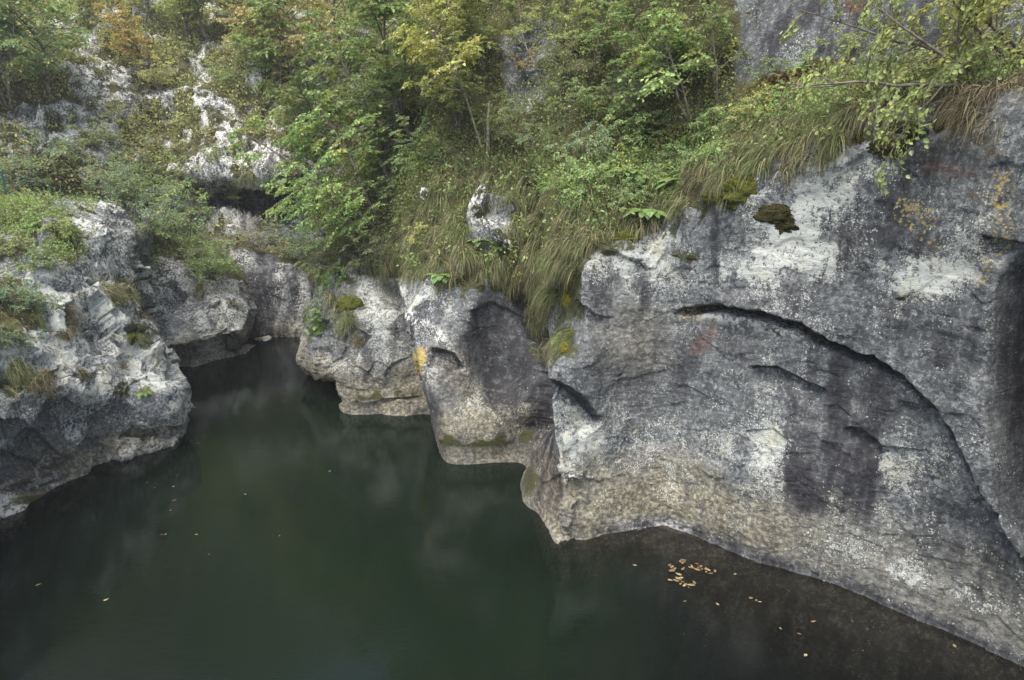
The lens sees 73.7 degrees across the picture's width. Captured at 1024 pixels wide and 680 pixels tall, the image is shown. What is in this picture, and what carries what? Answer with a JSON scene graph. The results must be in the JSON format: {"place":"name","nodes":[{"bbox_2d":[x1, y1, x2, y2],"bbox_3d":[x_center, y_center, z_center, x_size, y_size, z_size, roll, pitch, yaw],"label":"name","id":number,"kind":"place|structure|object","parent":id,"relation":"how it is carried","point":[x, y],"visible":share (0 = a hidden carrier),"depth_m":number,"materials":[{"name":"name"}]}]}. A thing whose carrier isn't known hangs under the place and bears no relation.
{"place":"outdoors","nodes":[
{"label":"outdoors","id":0,"kind":"place"},
{"bbox_2d":[0,189,192,518],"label":"bank rock","id":1,"kind":"object","parent":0,"point":[77,429],"visible":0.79,"depth_m":13.80,"materials":[{"name":"stone"}]},
{"bbox_2d":[0,222,35,260],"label":"shrub","id":2,"kind":"object","parent":1,"relation":"on","point":[11,243],"visible":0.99,"depth_m":13.99,"materials":[{"name":"green plant"}]},
{"bbox_2d":[0,325,45,349],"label":"shrub","id":3,"kind":"object","parent":1,"relation":"on","point":[9,339],"visible":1,"depth_m":11.80,"materials":[{"name":"green plant"}]},
{"bbox_2d":[0,352,54,411],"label":"grass tuft","id":4,"kind":"object","parent":1,"relation":"on","point":[20,371],"visible":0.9,"depth_m":11.78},
{"bbox_2d":[0,285,58,314],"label":"shrub","id":5,"kind":"object","parent":1,"relation":"on","point":[3,293],"visible":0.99,"depth_m":12.42,"materials":[{"name":"green plant"}]},
{"bbox_2d":[0,127,73,192],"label":"shrub","id":6,"kind":"object","parent":1,"relation":"on","point":[30,157],"visible":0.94,"depth_m":18.15,"materials":[{"name":"green plant"}]},
{"bbox_2d":[12,278,64,313],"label":"shrub","id":7,"kind":"object","parent":1,"relation":"on","point":[26,281],"visible":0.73,"depth_m":12.91,"materials":[{"name":"green plant"}]},
{"bbox_2d":[20,202,61,234],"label":"shrub","id":8,"kind":"object","parent":1,"relation":"on","point":[32,221],"visible":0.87,"depth_m":14.78,"materials":[{"name":"green plant"}]},
{"bbox_2d":[22,368,61,404],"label":"grass tuft","id":9,"kind":"object","parent":1,"relation":"on","point":[48,382],"visible":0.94,"depth_m":11.92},
{"bbox_2d":[15,238,75,272],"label":"shrub","id":10,"kind":"object","parent":1,"relation":"on","point":[50,255],"visible":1,"depth_m":13.48,"materials":[{"name":"green plant"}]},
{"bbox_2d":[38,215,82,244],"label":"shrub","id":11,"kind":"object","parent":1,"relation":"on","point":[69,225],"visible":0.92,"depth_m":14.51,"materials":[{"name":"green plant"}]},
{"bbox_2d":[0,179,130,285],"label":"undergrowth","id":12,"kind":"object","parent":1,"relation":"on","point":[19,200],"visible":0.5,"depth_m":15.49,"materials":[{"name":"green plant"}]},
{"bbox_2d":[0,184,152,340],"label":"bank grass","id":13,"kind":"structure","parent":1,"relation":"on","point":[42,323],"depth_m":14.53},
{"bbox_2d":[78,163,162,210],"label":"shrub","id":14,"kind":"object","parent":1,"relation":"on","point":[138,185],"visible":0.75,"depth_m":18.84,"materials":[{"name":"green plant"}]},
{"bbox_2d":[78,153,178,202],"bbox_3d":[-10.514,-4.458,18.846,2.404,1.337,1.777,-7,17,-25],"label":"shrub","id":15,"kind":"object","parent":1,"relation":"on","point":[111,176],"visible":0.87,"depth_m":18.62,"materials":[{"name":"green plant"}]},
{"bbox_2d":[105,167,180,235],"bbox_3d":[-9.970,-3.626,18.086,1.938,1.860,2.520,0,15,-2],"label":"shrub","id":16,"kind":"object","parent":1,"relation":"on","point":[163,204],"visible":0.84,"depth_m":18.44,"materials":[{"name":"green plant"}]},
{"bbox_2d":[112,182,215,242],"bbox_3d":[-10.693,-3.833,20.924,2.978,1.934,2.402,-5,16,-19],"label":"shrub","id":17,"kind":"object","parent":1,"relation":"on","point":[174,193],"visible":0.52,"depth_m":21.39,"materials":[{"name":"green plant"}]},
{"bbox_2d":[151,195,240,274],"bbox_3d":[-10.229,-3.078,20.979,3.592,1.853,2.897,-17,47,-36],"label":"shrub","id":18,"kind":"object","parent":1,"relation":"on","point":[192,239],"visible":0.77,"depth_m":21.02,"materials":[{"name":"green plant"}]},
{"bbox_2d":[153,0,212,41],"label":"tree","id":19,"kind":"object","parent":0,"point":[177,5],"visible":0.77,"depth_m":30.07,"materials":[{"name":"green plant"}]},
{"bbox_2d":[0,0,387,277],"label":"gorge slope","id":20,"kind":"structure","parent":0,"point":[214,174],"depth_m":26.55,"materials":[{"name":"stone"}]},
{"bbox_2d":[0,0,65,110],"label":"tree","id":21,"kind":"object","parent":20,"relation":"on","point":[7,45],"visible":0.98,"depth_m":23.32,"materials":[{"name":"green plant"}]},
{"bbox_2d":[2,128,81,185],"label":"shrub","id":22,"kind":"object","parent":20,"relation":"on","point":[53,144],"visible":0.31,"depth_m":23.25,"materials":[{"name":"green plant"}]},
{"bbox_2d":[0,0,101,101],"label":"tree","id":23,"kind":"object","parent":20,"relation":"on","point":[58,7],"visible":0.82,"depth_m":24.29,"materials":[{"name":"green plant"}]},
{"bbox_2d":[7,129,124,171],"bbox_3d":[-16.082,-6.429,24.389,2.982,2.265,3.889,22,25,36],"label":"shrub","id":24,"kind":"object","parent":20,"relation":"on","point":[86,158],"visible":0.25,"depth_m":24.39,"materials":[{"name":"green plant"}]},
{"bbox_2d":[52,0,104,29],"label":"tree","id":25,"kind":"object","parent":20,"relation":"on","point":[82,5],"visible":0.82,"depth_m":29.10,"materials":[{"name":"green plant"}]},
{"bbox_2d":[62,114,124,150],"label":"shrub","id":26,"kind":"object","parent":20,"relation":"on","point":[103,124],"visible":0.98,"depth_m":24.69,"materials":[{"name":"green plant"}]},
{"bbox_2d":[90,18,150,55],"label":"shrub","id":27,"kind":"object","parent":20,"relation":"on","point":[103,38],"visible":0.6,"depth_m":28.71,"materials":[{"name":"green plant"}]},
{"bbox_2d":[91,0,157,69],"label":"tree","id":28,"kind":"object","parent":20,"relation":"on","point":[134,51],"visible":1,"depth_m":27.53,"materials":[{"name":"green plant"}]},
{"bbox_2d":[92,92,158,122],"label":"shrub","id":29,"kind":"object","parent":20,"relation":"on","point":[115,109],"visible":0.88,"depth_m":26.45,"materials":[{"name":"green plant"}]},
{"bbox_2d":[78,134,178,180],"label":"shrub","id":30,"kind":"object","parent":20,"relation":"on","point":[130,158],"visible":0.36,"depth_m":25.33,"materials":[{"name":"green plant"}]},
{"bbox_2d":[128,56,177,90],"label":"shrub","id":31,"kind":"object","parent":20,"relation":"on","point":[157,77],"visible":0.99,"depth_m":27.84,"materials":[{"name":"green plant"}]},
{"bbox_2d":[121,149,191,207],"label":"shrub","id":32,"kind":"object","parent":20,"relation":"on","point":[167,173],"visible":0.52,"depth_m":24.68,"materials":[{"name":"green plant"}]},
{"bbox_2d":[150,0,216,36],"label":"tree","id":33,"kind":"object","parent":20,"relation":"on","point":[187,10],"visible":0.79,"depth_m":30.15,"materials":[{"name":"green plant"}]},
{"bbox_2d":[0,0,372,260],"bbox_3d":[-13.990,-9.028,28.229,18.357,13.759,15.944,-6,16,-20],"label":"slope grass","id":34,"kind":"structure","parent":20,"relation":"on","point":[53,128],"depth_m":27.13,"materials":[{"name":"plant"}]},
{"bbox_2d":[0,0,382,263],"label":"undergrowth","id":35,"kind":"object","parent":20,"relation":"on","point":[170,53],"visible":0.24,"depth_m":27.39,"materials":[{"name":"green plant"}]},
{"bbox_2d":[202,59,243,87],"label":"shrub","id":36,"kind":"object","parent":20,"relation":"on","point":[225,74],"visible":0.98,"depth_m":28.00,"materials":[{"name":"green plant"}]},
{"bbox_2d":[209,0,323,88],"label":"tree","id":37,"kind":"object","parent":20,"relation":"on","point":[292,37],"visible":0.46,"depth_m":27.00,"materials":[{"name":"green plant"}]},
{"bbox_2d":[229,0,352,85],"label":"tree","id":38,"kind":"object","parent":20,"relation":"on","point":[303,18],"visible":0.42,"depth_m":27.36,"materials":[{"name":"green plant"}]},
{"bbox_2d":[222,0,360,174],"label":"tree","id":39,"kind":"object","parent":20,"relation":"on","point":[270,50],"visible":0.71,"depth_m":23.11,"materials":[{"name":"green plant"}]},
{"bbox_2d":[148,233,271,366],"bbox_3d":[-11.251,-1.274,24.655,5.440,6.664,11.876,-6,16,-20],"label":"rock","id":40,"kind":"object","parent":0,"point":[211,326],"visible":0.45,"depth_m":20.65,"materials":[{"name":"stone"}]},
{"bbox_2d":[152,225,246,275],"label":"undergrowth","id":41,"kind":"object","parent":40,"relation":"on","point":[179,237],"visible":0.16,"depth_m":22.36,"materials":[{"name":"green plant"}]},
{"bbox_2d":[177,242,235,282],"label":"shrub","id":42,"kind":"object","parent":40,"relation":"on","point":[211,267],"visible":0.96,"depth_m":20.63,"materials":[{"name":"green plant"}]},
{"bbox_2d":[202,234,315,337],"bbox_3d":[-9.686,-1.691,27.937,5.028,5.762,10.115,-4,15,-13],"label":"headland rock","id":43,"kind":"object","parent":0,"point":[282,291],"visible":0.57,"depth_m":23.57,"materials":[{"name":"stone"}]},
{"bbox_2d":[227,219,292,254],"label":"shrub","id":44,"kind":"object","parent":43,"relation":"on","point":[246,235],"visible":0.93,"depth_m":24.20,"materials":[{"name":"green plant"}]},
{"bbox_2d":[261,220,320,259],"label":"shrub","id":45,"kind":"object","parent":43,"relation":"on","point":[296,245],"visible":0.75,"depth_m":24.19,"materials":[{"name":"green plant"}]},
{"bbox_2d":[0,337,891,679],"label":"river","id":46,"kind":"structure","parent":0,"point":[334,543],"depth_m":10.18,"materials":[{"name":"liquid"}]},
{"bbox_2d":[296,0,1023,679],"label":"cliff","id":47,"kind":"structure","parent":0,"point":[806,424],"depth_m":10.20,"materials":[{"name":"stone"}]},
{"bbox_2d":[224,88,391,228],"bbox_3d":[-5.082,-4.492,17.112,4.008,3.507,2.695,0,15,-2],"label":"tree","id":48,"kind":"object","parent":47,"relation":"on","point":[343,154],"visible":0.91,"depth_m":17.01,"materials":[{"name":"green plant"}]},
{"bbox_2d":[285,222,341,271],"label":"shrub","id":49,"kind":"object","parent":47,"relation":"on","point":[325,258],"visible":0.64,"depth_m":18.18,"materials":[{"name":"green plant"}]},
{"bbox_2d":[302,299,325,340],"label":"creeper","id":50,"kind":"object","parent":47,"relation":"attached to","point":[315,327],"visible":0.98,"depth_m":17.07,"materials":[{"name":"green plant"}]},
{"bbox_2d":[260,165,386,254],"bbox_3d":[-4.410,-3.013,16.102,1.822,2.177,2.664,7,16,23],"label":"shrub","id":51,"kind":"object","parent":47,"relation":"on","point":[321,193],"visible":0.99,"depth_m":16.12,"materials":[{"name":"green plant"}]},
{"bbox_2d":[313,260,347,296],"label":"creeper","id":52,"kind":"object","parent":47,"relation":"on","point":[329,282],"visible":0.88,"depth_m":17.23,"materials":[{"name":"green plant"}]},
{"bbox_2d":[294,210,395,276],"bbox_3d":[-3.945,-2.306,16.562,1.824,1.489,2.240,14,20,42],"label":"shrub","id":53,"kind":"object","parent":47,"relation":"on","point":[366,251],"visible":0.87,"depth_m":16.57,"materials":[{"name":"green plant"}]},
{"bbox_2d":[335,295,364,312],"bbox_3d":[-3.904,-0.816,16.462,0.804,0.550,0.238,0,15,0],"label":"moss cushion","id":54,"kind":"object","parent":47,"relation":"on","point":[346,302],"visible":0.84,"depth_m":16.39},
{"bbox_2d":[304,222,406,288],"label":"hanging grass","id":55,"kind":"structure","parent":47,"relation":"attached to","point":[363,256],"depth_m":17.13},
{"bbox_2d":[295,6,426,171],"bbox_3d":[-3.692,-6.576,18.031,3.771,4.259,2.983,-20,21,-29],"label":"tree","id":56,"kind":"object","parent":47,"relation":"on","point":[365,109],"visible":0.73,"depth_m":17.63,"materials":[{"name":"green plant"}]},
{"bbox_2d":[323,158,410,214],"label":"shrub","id":57,"kind":"object","parent":47,"relation":"on","point":[386,194],"visible":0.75,"depth_m":17.60,"materials":[{"name":"green plant"}]},
{"bbox_2d":[319,0,443,151],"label":"tree","id":58,"kind":"object","parent":47,"relation":"on","point":[382,6],"visible":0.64,"depth_m":17.18,"materials":[{"name":"green plant"}]},
{"bbox_2d":[359,106,410,190],"bbox_3d":[-3.364,-5.066,18.154,1.474,2.280,1.657,4,16,15],"label":"tree","id":59,"kind":"object","parent":47,"relation":"on","point":[381,156],"visible":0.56,"depth_m":18.11,"materials":[{"name":"green plant"}]},
{"bbox_2d":[389,113,447,172],"bbox_3d":[-2.199,-4.404,15.731,1.412,1.794,1.239,0,28,16],"label":"tree","id":60,"kind":"object","parent":47,"relation":"on","point":[420,155],"visible":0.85,"depth_m":15.59,"materials":[{"name":"green plant"}]},
{"bbox_2d":[381,0,487,152],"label":"slender tree","id":61,"kind":"object","parent":47,"relation":"on","point":[435,11],"visible":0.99,"depth_m":14.46,"materials":[{"name":"green plant"}]},
{"bbox_2d":[393,0,480,76],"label":"tree","id":62,"kind":"object","parent":47,"relation":"on","point":[462,11],"visible":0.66,"depth_m":16.00,"materials":[{"name":"green plant"}]},
{"bbox_2d":[404,0,493,133],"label":"tree","id":63,"kind":"object","parent":47,"relation":"on","point":[454,103],"visible":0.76,"depth_m":15.56,"materials":[{"name":"green plant"}]},
{"bbox_2d":[374,148,546,304],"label":"hanging grass","id":64,"kind":"structure","parent":47,"relation":"on","point":[496,268],"depth_m":14.90,"materials":[{"name":"plant"}]},
{"bbox_2d":[445,0,506,69],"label":"tree","id":65,"kind":"object","parent":47,"relation":"on","point":[474,26],"visible":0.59,"depth_m":16.41,"materials":[{"name":"green plant"}]},
{"bbox_2d":[466,183,485,218],"bbox_3d":[-0.790,-2.810,14.822,0.475,1.164,0.390,0,15,0],"label":"white outcrop","id":66,"kind":"object","parent":47,"relation":"on","point":[476,205],"visible":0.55,"depth_m":14.66,"materials":[{"name":"stone"}]},
{"bbox_2d":[480,216,511,249],"bbox_3d":[-0.328,-2.232,14.295,0.675,0.711,0.371,0,15,0],"label":"white outcrop","id":67,"kind":"object","parent":47,"relation":"on","point":[496,233],"visible":0.92,"depth_m":14.18,"materials":[{"name":"stone"}]},
{"bbox_2d":[472,90,535,142],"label":"shrub","id":68,"kind":"object","parent":47,"relation":"on","point":[502,120],"visible":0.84,"depth_m":15.35,"materials":[{"name":"green plant"}]},
{"bbox_2d":[500,0,546,90],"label":"slender tree","id":69,"kind":"object","parent":47,"relation":"on","point":[521,26],"visible":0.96,"depth_m":16.49,"materials":[{"name":"green plant"}]},
{"bbox_2d":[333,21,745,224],"bbox_3d":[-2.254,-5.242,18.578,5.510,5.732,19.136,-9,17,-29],"label":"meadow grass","id":70,"kind":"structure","parent":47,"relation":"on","point":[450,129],"depth_m":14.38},
{"bbox_2d":[521,271,561,322],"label":"grass tuft","id":71,"kind":"object","parent":47,"relation":"on","point":[546,294],"visible":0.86,"depth_m":13.11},
{"bbox_2d":[515,106,569,158],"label":"shrub","id":72,"kind":"object","parent":47,"relation":"on","point":[528,136],"visible":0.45,"depth_m":14.57,"materials":[{"name":"green plant"}]},
{"bbox_2d":[320,0,766,253],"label":"undergrowth","id":73,"kind":"object","parent":47,"relation":"on","point":[526,101],"visible":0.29,"depth_m":15.07,"materials":[{"name":"green plant"}]},
{"bbox_2d":[535,323,576,368],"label":"grass tuft","id":74,"kind":"object","parent":47,"relation":"on","point":[566,333],"visible":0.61,"depth_m":11.71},
{"bbox_2d":[545,0,595,97],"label":"slender tree","id":75,"kind":"object","parent":47,"relation":"on","point":[579,3],"visible":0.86,"depth_m":13.50,"materials":[{"name":"green plant"}]},
{"bbox_2d":[556,152,597,199],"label":"shrub","id":76,"kind":"object","parent":47,"relation":"on","point":[566,175],"visible":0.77,"depth_m":12.08,"materials":[{"name":"green plant"}]},
{"bbox_2d":[544,117,615,169],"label":"shrub","id":77,"kind":"object","parent":47,"relation":"on","point":[593,152],"visible":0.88,"depth_m":12.27,"materials":[{"name":"green plant"}]},
{"bbox_2d":[545,76,622,121],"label":"shrub","id":78,"kind":"object","parent":47,"relation":"on","point":[580,93],"visible":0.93,"depth_m":12.90,"materials":[{"name":"green plant"}]},
{"bbox_2d":[562,162,635,211],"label":"shrub","id":79,"kind":"object","parent":47,"relation":"on","point":[582,173],"visible":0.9,"depth_m":11.72,"materials":[{"name":"green plant"}]},
{"bbox_2d":[578,0,635,66],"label":"tree","id":80,"kind":"object","parent":47,"relation":"on","point":[597,32],"visible":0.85,"depth_m":12.95,"materials":[{"name":"green plant"}]},
{"bbox_2d":[580,102,653,159],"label":"shrub","id":81,"kind":"object","parent":47,"relation":"on","point":[634,131],"visible":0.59,"depth_m":12.62,"materials":[{"name":"green plant"}]},
{"bbox_2d":[377,61,864,281],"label":"weeds","id":82,"kind":"object","parent":47,"relation":"on","point":[594,221],"visible":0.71,"depth_m":13.13,"materials":[{"name":"green plant"}]},
{"bbox_2d":[595,64,663,120],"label":"shrub","id":83,"kind":"object","parent":47,"relation":"on","point":[616,95],"visible":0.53,"depth_m":12.76,"materials":[{"name":"green plant"}]},
{"bbox_2d":[606,176,652,218],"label":"shrub","id":84,"kind":"object","parent":47,"relation":"on","point":[642,198],"visible":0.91,"depth_m":11.49,"materials":[{"name":"green plant"}]},
{"bbox_2d":[519,128,741,310],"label":"hanging grass","id":85,"kind":"structure","parent":47,"relation":"attached to","point":[549,260],"depth_m":11.68,"materials":[{"name":"plant"}]},
{"bbox_2d":[620,110,671,154],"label":"shrub","id":86,"kind":"object","parent":47,"relation":"on","point":[637,136],"visible":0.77,"depth_m":12.53,"materials":[{"name":"green plant"}]},
{"bbox_2d":[606,0,696,100],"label":"tree","id":87,"kind":"object","parent":47,"relation":"on","point":[655,11],"visible":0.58,"depth_m":12.04,"materials":[{"name":"green plant"}]},
{"bbox_2d":[614,10,717,126],"bbox_3d":[2.505,-4.592,11.662,1.820,1.834,1.723,7,16,23],"label":"hazel tree","id":88,"kind":"object","parent":47,"relation":"on","point":[655,83],"visible":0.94,"depth_m":11.71,"materials":[{"name":"green plant"}]},
{"bbox_2d":[627,122,717,171],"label":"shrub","id":89,"kind":"object","parent":47,"relation":"on","point":[669,131],"visible":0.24,"depth_m":12.24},
{"bbox_2d":[685,105,724,142],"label":"shrub","id":90,"kind":"object","parent":47,"relation":"on","point":[697,123],"visible":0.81,"depth_m":11.56,"materials":[{"name":"green plant"}]},
{"bbox_2d":[665,0,753,103],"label":"hazel tree","id":91,"kind":"object","parent":47,"relation":"on","point":[695,62],"visible":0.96,"depth_m":11.56,"materials":[{"name":"green plant"}]},
{"bbox_2d":[719,173,757,210],"bbox_3d":[3.433,-2.144,10.051,0.760,0.623,0.246,1,15,3],"label":"moss cushion","id":92,"kind":"object","parent":47,"relation":"attached to","point":[748,189],"visible":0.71,"depth_m":9.98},
{"bbox_2d":[712,88,776,134],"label":"shrub","id":93,"kind":"object","parent":47,"relation":"on","point":[757,94],"visible":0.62,"depth_m":10.79,"materials":[{"name":"green plant"}]},
{"bbox_2d":[750,203,793,224],"bbox_3d":[3.715,-1.811,9.861,0.714,0.344,0.153,14,20,42],"label":"moss cushion","id":94,"kind":"object","parent":47,"relation":"attached to","point":[775,213],"visible":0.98,"depth_m":9.77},
{"bbox_2d":[525,29,1023,223],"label":"undergrowth","id":95,"kind":"object","parent":47,"relation":"on","point":[985,71],"visible":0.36,"depth_m":10.99,"materials":[{"name":"green plant"}]},
{"bbox_2d":[743,57,807,86],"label":"shrub","id":96,"kind":"object","parent":47,"relation":"on","point":[765,62],"visible":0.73,"depth_m":11.21,"materials":[{"name":"green plant"}]},
{"bbox_2d":[682,61,875,216],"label":"hanging grass","id":97,"kind":"structure","parent":47,"relation":"attached to","point":[743,153],"depth_m":9.93,"materials":[{"name":"plant"}]},
{"bbox_2d":[744,56,854,99],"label":"leaf litter","id":98,"kind":"object","parent":47,"relation":"on","point":[772,79],"visible":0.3,"depth_m":11.03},
{"bbox_2d":[788,130,839,183],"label":"grass tuft","id":99,"kind":"object","parent":47,"relation":"on","point":[818,160],"visible":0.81,"depth_m":9.27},
{"bbox_2d":[813,18,873,56],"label":"shrub","id":100,"kind":"object","parent":47,"relation":"on","point":[845,35],"visible":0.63,"depth_m":10.46,"materials":[{"name":"green plant"}]},
{"bbox_2d":[865,136,905,156],"bbox_3d":[4.732,-2.451,8.632,0.135,0.263,0.516,-11,18,-35],"label":"moss cushion","id":101,"kind":"object","parent":47,"relation":"attached to","point":[872,147],"visible":0.68,"depth_m":8.62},
{"bbox_2d":[786,0,999,196],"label":"hazel tree","id":102,"kind":"object","parent":47,"relation":"on","point":[808,84],"visible":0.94,"depth_m":7.99,"materials":[{"name":"green plant"}]},
{"bbox_2d":[779,0,1021,137],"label":"hazel tree","id":103,"kind":"object","parent":47,"relation":"on","point":[955,68],"visible":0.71,"depth_m":8.21,"materials":[{"name":"green plant"}]},
{"bbox_2d":[824,38,1023,144],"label":"hanging grass","id":104,"kind":"structure","parent":47,"relation":"on","point":[1015,80],"depth_m":8.01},
{"bbox_2d":[865,0,1023,91],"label":"hazel tree","id":105,"kind":"object","parent":47,"relation":"on","point":[996,10],"visible":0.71,"depth_m":8.01,"materials":[{"name":"green plant"}]},
{"bbox_2d":[925,3,1009,77],"bbox_3d":[5.583,-3.618,8.361,0.878,0.924,0.820,9,17,30],"label":"hazel tree","id":106,"kind":"object","parent":47,"relation":"on","point":[953,46],"visible":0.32,"depth_m":8.43,"materials":[{"name":"green plant"}]},
{"bbox_2d":[928,1,1009,53],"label":"hazel tree","id":107,"kind":"object","parent":47,"relation":"on","point":[944,26],"visible":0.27,"depth_m":9.07,"materials":[{"name":"green plant"}]},
{"bbox_2d":[934,90,1005,163],"bbox_3d":[5.139,-2.436,7.713,0.776,0.860,1.042,-11,19,-36],"label":"grass tuft","id":108,"kind":"object","parent":47,"relation":"on","point":[960,116],"visible":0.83,"depth_m":7.67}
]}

